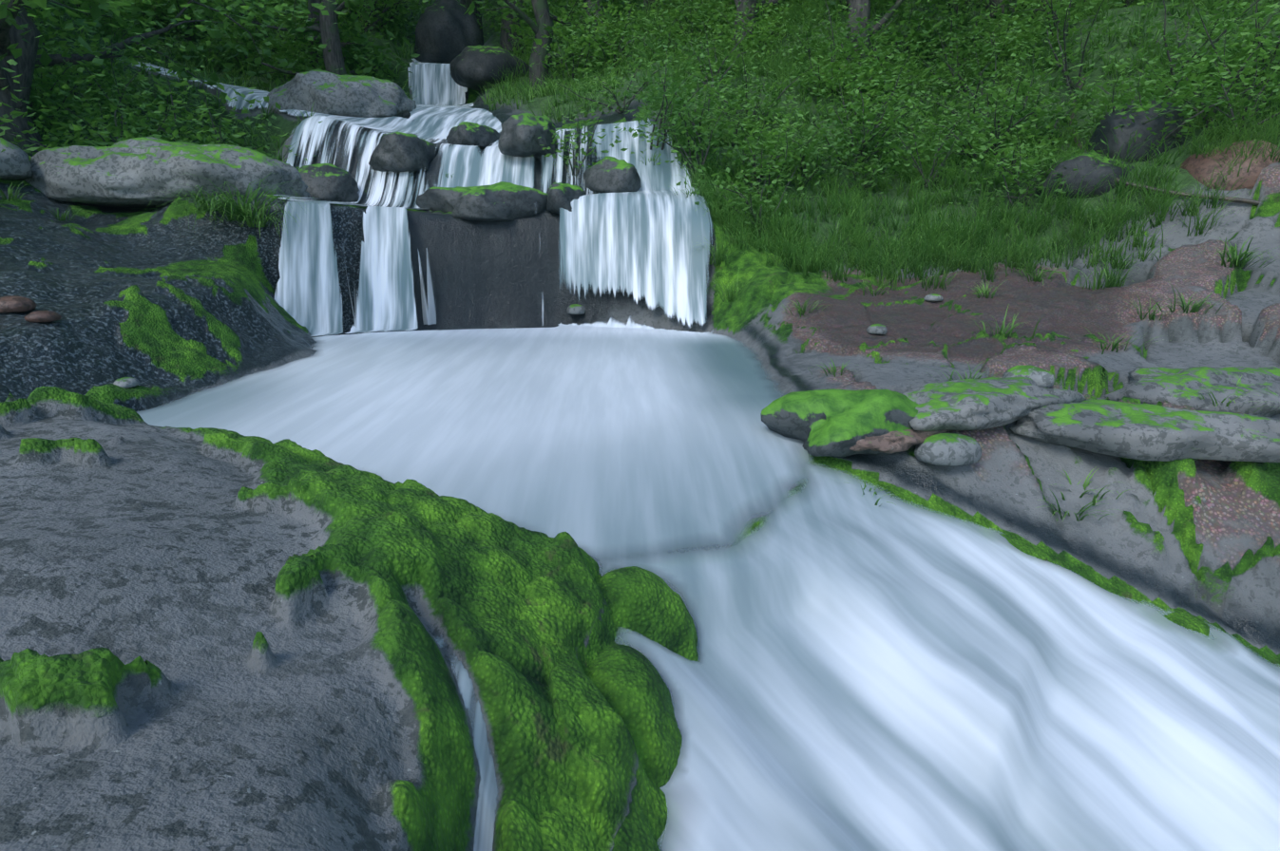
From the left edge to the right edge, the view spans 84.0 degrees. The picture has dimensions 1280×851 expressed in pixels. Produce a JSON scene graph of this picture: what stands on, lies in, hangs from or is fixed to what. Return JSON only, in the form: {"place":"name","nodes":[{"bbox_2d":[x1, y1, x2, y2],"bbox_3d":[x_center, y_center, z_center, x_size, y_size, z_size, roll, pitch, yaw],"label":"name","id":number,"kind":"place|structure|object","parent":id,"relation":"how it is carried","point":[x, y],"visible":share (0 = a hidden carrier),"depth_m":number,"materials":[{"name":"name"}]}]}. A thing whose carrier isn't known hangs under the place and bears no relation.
{"place":"outdoors","nodes":[
{"label":"outdoors","id":0,"kind":"place"},
{"bbox_2d":[0,0,1279,850],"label":"terrain","id":1,"kind":"structure","parent":0,"point":[211,639],"depth_m":3.23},
{"bbox_2d":[0,137,32,179],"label":"boulder","id":2,"kind":"object","parent":1,"relation":"on","point":[15,163],"visible":0.9,"depth_m":8.79,"materials":[{"name":"grey stone"}]},
{"bbox_2d":[0,295,36,313],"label":"stone","id":3,"kind":"object","parent":1,"relation":"on","point":[13,304],"visible":1,"depth_m":5.42,"materials":[{"name":"stone"}]},
{"bbox_2d":[0,181,46,201],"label":"grass tuft","id":4,"kind":"object","parent":1,"relation":"on","point":[9,192],"visible":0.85,"depth_m":8.48,"materials":[{"name":"green plant"}]},
{"bbox_2d":[24,310,61,323],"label":"stone","id":5,"kind":"object","parent":1,"relation":"on","point":[40,316],"visible":1,"depth_m":5.24,"materials":[{"name":"brown stone"}]},
{"bbox_2d":[40,207,79,221],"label":"grass tuft","id":6,"kind":"object","parent":1,"relation":"on","point":[63,218],"visible":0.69,"depth_m":8.71,"materials":[{"name":"green plant"}]},
{"bbox_2d":[113,377,139,388],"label":"stone","id":7,"kind":"object","parent":1,"relation":"on","point":[126,382],"visible":0.83,"depth_m":5.15,"materials":[{"name":"grey stone"}]},
{"bbox_2d":[23,136,310,208],"bbox_3d":[-6.497,-3.478,9.828,3.556,0.930,1.971,-1,15,-2],"label":"boulder","id":8,"kind":"object","parent":1,"relation":"on","point":[124,174],"visible":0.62,"depth_m":9.13,"materials":[{"name":"grey stone"}]},
{"bbox_2d":[141,183,265,210],"bbox_3d":[-5.510,-2.886,9.123,1.240,0.403,1.528,7,17,26],"label":"grass tuft","id":9,"kind":"object","parent":1,"relation":"on","point":[204,203],"visible":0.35,"depth_m":8.94,"materials":[{"name":"green plant"}]},
{"bbox_2d":[138,172,324,232],"bbox_3d":[-4.961,-2.752,9.053,2.261,0.842,2.076,-1,15,-2],"label":"grass tuft","id":10,"kind":"object","parent":1,"relation":"on","point":[245,206],"visible":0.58,"depth_m":8.82,"materials":[{"name":"green plant"}]},
{"bbox_2d":[196,194,299,239],"bbox_3d":[-4.855,-2.641,9.004,1.354,0.588,1.697,-1,15,-2],"label":"grass tuft","id":11,"kind":"object","parent":1,"relation":"on","point":[249,223],"visible":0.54,"depth_m":8.87,"materials":[{"name":"green plant"}]},
{"bbox_2d":[297,163,359,205],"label":"rock","id":12,"kind":"object","parent":1,"relation":"on","point":[328,181],"visible":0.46,"depth_m":10.52,"materials":[{"name":"grey stone"}]},
{"bbox_2d":[21,0,646,209],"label":"foliage","id":13,"kind":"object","parent":1,"relation":"on","point":[528,92],"depth_m":17.89,"materials":[{"name":"green plant"}]},
{"bbox_2d":[263,69,416,118],"bbox_3d":[-6.090,-6.560,14.419,3.070,1.052,2.642,-1,15,-2],"label":"dome boulder","id":14,"kind":"object","parent":1,"relation":"on","point":[331,93],"visible":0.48,"depth_m":13.54,"materials":[{"name":"grey stone"}]},
{"bbox_2d":[368,131,438,173],"bbox_3d":[-3.686,-4.302,11.317,0.794,0.626,1.072,10,18,32],"label":"rock","id":15,"kind":"object","parent":1,"relation":"on","point":[397,152],"visible":0.79,"depth_m":10.95,"materials":[{"name":"grey stone"}]},
{"bbox_2d":[414,0,482,63],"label":"dark boulder","id":16,"kind":"object","parent":1,"relation":"on","point":[447,31],"visible":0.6,"depth_m":23.33,"materials":[{"name":"grey stone"}]},
{"bbox_2d":[446,121,499,149],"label":"rock","id":17,"kind":"object","parent":1,"relation":"on","point":[468,133],"visible":0.62,"depth_m":11.98,"materials":[{"name":"grey stone"}]},
{"bbox_2d":[416,181,547,221],"bbox_3d":[-2.230,-3.246,10.359,1.917,0.591,1.037,6,16,21],"label":"rock","id":18,"kind":"object","parent":1,"relation":"on","point":[502,201],"visible":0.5,"depth_m":10.07,"materials":[{"name":"grey stone"}]},
{"bbox_2d":[449,44,529,91],"bbox_3d":[-4.614,-11.041,21.994,2.561,1.265,1.773,-12,19,-38],"label":"boulder","id":19,"kind":"object","parent":1,"relation":"on","point":[469,66],"visible":0.71,"depth_m":21.27,"materials":[{"name":"grey stone"}]},
{"bbox_2d":[497,112,557,158],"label":"rock","id":20,"kind":"object","parent":1,"relation":"on","point":[522,133],"visible":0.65,"depth_m":10.99,"materials":[{"name":"grey stone"}]},
{"bbox_2d":[545,182,586,214],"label":"rock","id":21,"kind":"object","parent":1,"relation":"on","point":[561,195],"visible":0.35,"depth_m":10.12,"materials":[{"name":"grey stone"}]},
{"bbox_2d":[566,304,585,314],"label":"stone","id":22,"kind":"object","parent":1,"relation":"on","point":[575,309],"depth_m":10.15,"materials":[{"name":"grey stone"}]},
{"bbox_2d":[581,156,641,193],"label":"rock","id":23,"kind":"object","parent":1,"relation":"on","point":[609,175],"visible":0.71,"depth_m":10.75,"materials":[{"name":"grey stone"}]},
{"bbox_2d":[0,0,1279,229],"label":"shrub leaves","id":24,"kind":"object","parent":1,"relation":"on","point":[715,11],"visible":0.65,"depth_m":12.12,"materials":[{"name":"green plant"}]},
{"bbox_2d":[0,0,1279,230],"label":"tree","id":25,"kind":"object","parent":1,"relation":"on","point":[325,28],"depth_m":13.73,"materials":[{"name":"green plant"}]},
{"bbox_2d":[0,0,344,51],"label":"branch leaves","id":26,"kind":"object","parent":25,"relation":"on","point":[115,4],"visible":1,"depth_m":6.69,"materials":[{"name":"green plant"}]},
{"bbox_2d":[626,151,660,165],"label":"grass tuft","id":27,"kind":"object","parent":1,"relation":"on","point":[653,160],"visible":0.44,"depth_m":11.35,"materials":[{"name":"green plant"}]},
{"bbox_2d":[668,178,716,198],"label":"grass tuft","id":28,"kind":"object","parent":1,"relation":"on","point":[696,188],"visible":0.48,"depth_m":10.35,"materials":[{"name":"green plant"}]},
{"bbox_2d":[695,243,745,267],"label":"grass tuft","id":29,"kind":"object","parent":1,"relation":"on","point":[722,259],"visible":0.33,"depth_m":9.68,"materials":[{"name":"green plant"}]},
{"bbox_2d":[735,201,775,218],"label":"grass tuft","id":30,"kind":"object","parent":1,"relation":"on","point":[755,209],"visible":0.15,"depth_m":10.65,"materials":[{"name":"green plant"}]},
{"bbox_2d":[754,230,792,255],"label":"grass tuft","id":31,"kind":"object","parent":1,"relation":"on","point":[771,251],"visible":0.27,"depth_m":9.90,"materials":[{"name":"green plant"}]},
{"bbox_2d":[782,296,825,317],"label":"grass tuft","id":32,"kind":"object","parent":1,"relation":"on","point":[799,309],"visible":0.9,"depth_m":7.96,"materials":[{"name":"green plant"}]},
{"bbox_2d":[807,358,857,378],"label":"grass tuft","id":33,"kind":"object","parent":1,"relation":"on","point":[834,371],"visible":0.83,"depth_m":5.87,"materials":[{"name":"green plant"}]},
{"bbox_2d":[760,388,918,457],"bbox_3d":[1.359,-0.060,4.636,1.101,0.411,0.771,-6,16,-20],"label":"mossy rock","id":34,"kind":"object","parent":1,"relation":"on","point":[833,423],"visible":0.71,"depth_m":4.41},
{"bbox_2d":[836,478,904,506],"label":"grass tuft","id":35,"kind":"object","parent":1,"relation":"on","point":[877,501],"visible":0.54,"depth_m":4.16,"materials":[{"name":"green plant"}]},
{"bbox_2d":[866,324,887,334],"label":"stone","id":36,"kind":"object","parent":1,"relation":"on","point":[876,329],"visible":1,"depth_m":7.17,"materials":[{"name":"grey stone"}]},
{"bbox_2d":[843,277,921,296],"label":"grass tuft","id":37,"kind":"object","parent":1,"relation":"on","point":[871,291],"visible":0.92,"depth_m":8.84,"materials":[{"name":"green plant"}]},
{"bbox_2d":[849,428,948,453],"bbox_3d":[1.611,0.021,4.601,1.061,0.172,0.616,-11,19,-36],"label":"rock slab","id":38,"kind":"object","parent":1,"relation":"on","point":[893,442],"visible":0.38,"depth_m":4.27,"materials":[{"name":"brown stone"}]},
{"bbox_2d":[923,293,943,301],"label":"stone","id":39,"kind":"object","parent":1,"relation":"on","point":[933,297],"visible":1,"depth_m":8.57,"materials":[{"name":"grey stone"}]},
{"bbox_2d":[914,433,981,466],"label":"stone","id":40,"kind":"object","parent":1,"relation":"on","point":[951,449],"visible":0.96,"depth_m":4.25,"materials":[{"name":"grey stone"}]},
{"bbox_2d":[627,0,1279,270],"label":"foliage","id":41,"kind":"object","parent":1,"relation":"on","point":[918,206],"depth_m":11.65,"materials":[{"name":"green plant"}]},
{"bbox_2d":[927,360,1002,382],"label":"grass tuft","id":42,"kind":"object","parent":1,"relation":"on","point":[965,377],"visible":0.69,"depth_m":5.47,"materials":[{"name":"green plant"}]},
{"bbox_2d":[655,44,1279,302],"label":"grass","id":43,"kind":"structure","parent":1,"relation":"on","point":[870,260],"depth_m":9.37,"materials":[{"name":"green plant"}]},
{"bbox_2d":[963,281,1008,298],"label":"grass tuft","id":44,"kind":"object","parent":1,"relation":"on","point":[985,293],"visible":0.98,"depth_m":8.40,"materials":[{"name":"green plant"}]},
{"bbox_2d":[902,377,1086,431],"bbox_3d":[2.328,-0.192,4.844,1.646,0.239,0.754,-7,17,-25],"label":"rock slab","id":45,"kind":"object","parent":1,"relation":"on","point":[976,404],"visible":0.9,"depth_m":4.52,"materials":[{"name":"grey stone"}]},
{"bbox_2d":[969,304,1041,340],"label":"grass tuft","id":46,"kind":"object","parent":1,"relation":"on","point":[1009,333],"visible":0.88,"depth_m":6.92,"materials":[{"name":"green plant"}]},
{"bbox_2d":[1002,365,1054,387],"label":"stone","id":47,"kind":"object","parent":1,"relation":"on","point":[1041,377],"visible":0.56,"depth_m":5.18,"materials":[{"name":"grey stone"}]},
{"bbox_2d":[1002,262,1065,285],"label":"grass tuft","id":48,"kind":"object","parent":1,"relation":"on","point":[1038,277],"visible":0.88,"depth_m":8.73,"materials":[{"name":"green plant"}]},
{"bbox_2d":[1035,482,1125,521],"bbox_3d":[2.594,0.436,4.305,0.494,0.205,0.574,-1,15,-2],"label":"grass tuft","id":49,"kind":"object","parent":1,"relation":"on","point":[1066,512],"visible":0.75,"depth_m":4.25,"materials":[{"name":"green plant"}]},
{"bbox_2d":[1034,151,1134,198],"bbox_3d":[6.462,-3.542,10.158,1.374,0.740,1.185,-14,21,-43],"label":"dark boulder","id":50,"kind":"object","parent":1,"relation":"on","point":[1083,167],"visible":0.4,"depth_m":9.73,"materials":[{"name":"grey stone"}]},
{"bbox_2d":[1050,467,1131,506],"bbox_3d":[2.725,0.348,4.363,0.632,0.156,0.484,-11,19,-36],"label":"grass tuft","id":51,"kind":"object","parent":1,"relation":"on","point":[1084,486],"visible":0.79,"depth_m":4.29,"materials":[{"name":"green plant"}]},
{"bbox_2d":[1080,240,1147,268],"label":"grass tuft","id":52,"kind":"object","parent":1,"relation":"on","point":[1112,263],"visible":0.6,"depth_m":8.84,"materials":[{"name":"green plant"}]},
{"bbox_2d":[1078,324,1171,354],"bbox_3d":[4.663,-0.869,6.994,0.888,0.251,0.677,-3,15,-11],"label":"grass tuft","id":53,"kind":"object","parent":1,"relation":"on","point":[1114,346],"visible":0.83,"depth_m":6.92,"materials":[{"name":"green plant"}]},
{"bbox_2d":[1088,97,1193,163],"bbox_3d":[7.322,-4.211,10.408,1.833,1.042,1.240,-6,16,-23],"label":"dark boulder","id":54,"kind":"object","parent":1,"relation":"on","point":[1111,121],"visible":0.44,"depth_m":9.81,"materials":[{"name":"grey stone"}]},
{"bbox_2d":[1009,400,1279,462],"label":"rock slab","id":55,"kind":"object","parent":1,"relation":"on","point":[1143,431],"visible":0.83,"depth_m":4.30,"materials":[{"name":"grey stone"}]},
{"bbox_2d":[1127,296,1172,322],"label":"grass tuft","id":56,"kind":"object","parent":1,"relation":"on","point":[1151,316],"visible":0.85,"depth_m":7.36,"materials":[{"name":"green plant"}]},
{"bbox_2d":[1069,76,1260,205],"bbox_3d":[7.082,-4.174,10.209,1.417,2.429,4.432,-1,15,-2],"label":"fallen branch","id":57,"kind":"object","parent":1,"relation":"on","point":[1245,200],"visible":0.4,"depth_m":9.12,"materials":[{"name":"wood"},{"name":"bark"}]},
{"bbox_2d":[1130,281,1241,314],"bbox_3d":[5.630,-1.324,7.286,1.020,0.321,0.752,3,15,10],"label":"grass tuft","id":58,"kind":"object","parent":1,"relation":"on","point":[1194,309],"visible":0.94,"depth_m":7.30,"materials":[{"name":"green plant"}]},
{"bbox_2d":[1103,366,1279,418],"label":"rock slab","id":59,"kind":"object","parent":1,"relation":"on","point":[1151,386],"visible":0.67,"depth_m":5.59,"materials":[{"name":"grey stone"}]},
{"bbox_2d":[1169,376,1279,414],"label":"grass tuft","id":60,"kind":"object","parent":1,"relation":"on","point":[1228,404],"visible":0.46,"depth_m":5.36,"materials":[{"name":"green plant"}]},
{"bbox_2d":[1180,140,1279,191],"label":"brown boulder","id":61,"kind":"object","parent":1,"relation":"on","point":[1200,165],"visible":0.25,"depth_m":8.97,"materials":[{"name":"brown stone"}]},
{"bbox_2d":[1181,233,1279,267],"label":"grass tuft","id":62,"kind":"object","parent":1,"relation":"on","point":[1235,260],"visible":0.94,"depth_m":8.07,"materials":[{"name":"green plant"}]},
{"bbox_2d":[119,57,1279,850],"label":"water","id":63,"kind":"structure","parent":0,"point":[867,674],"depth_m":3.57,"materials":[{"name":"water"}]}
]}

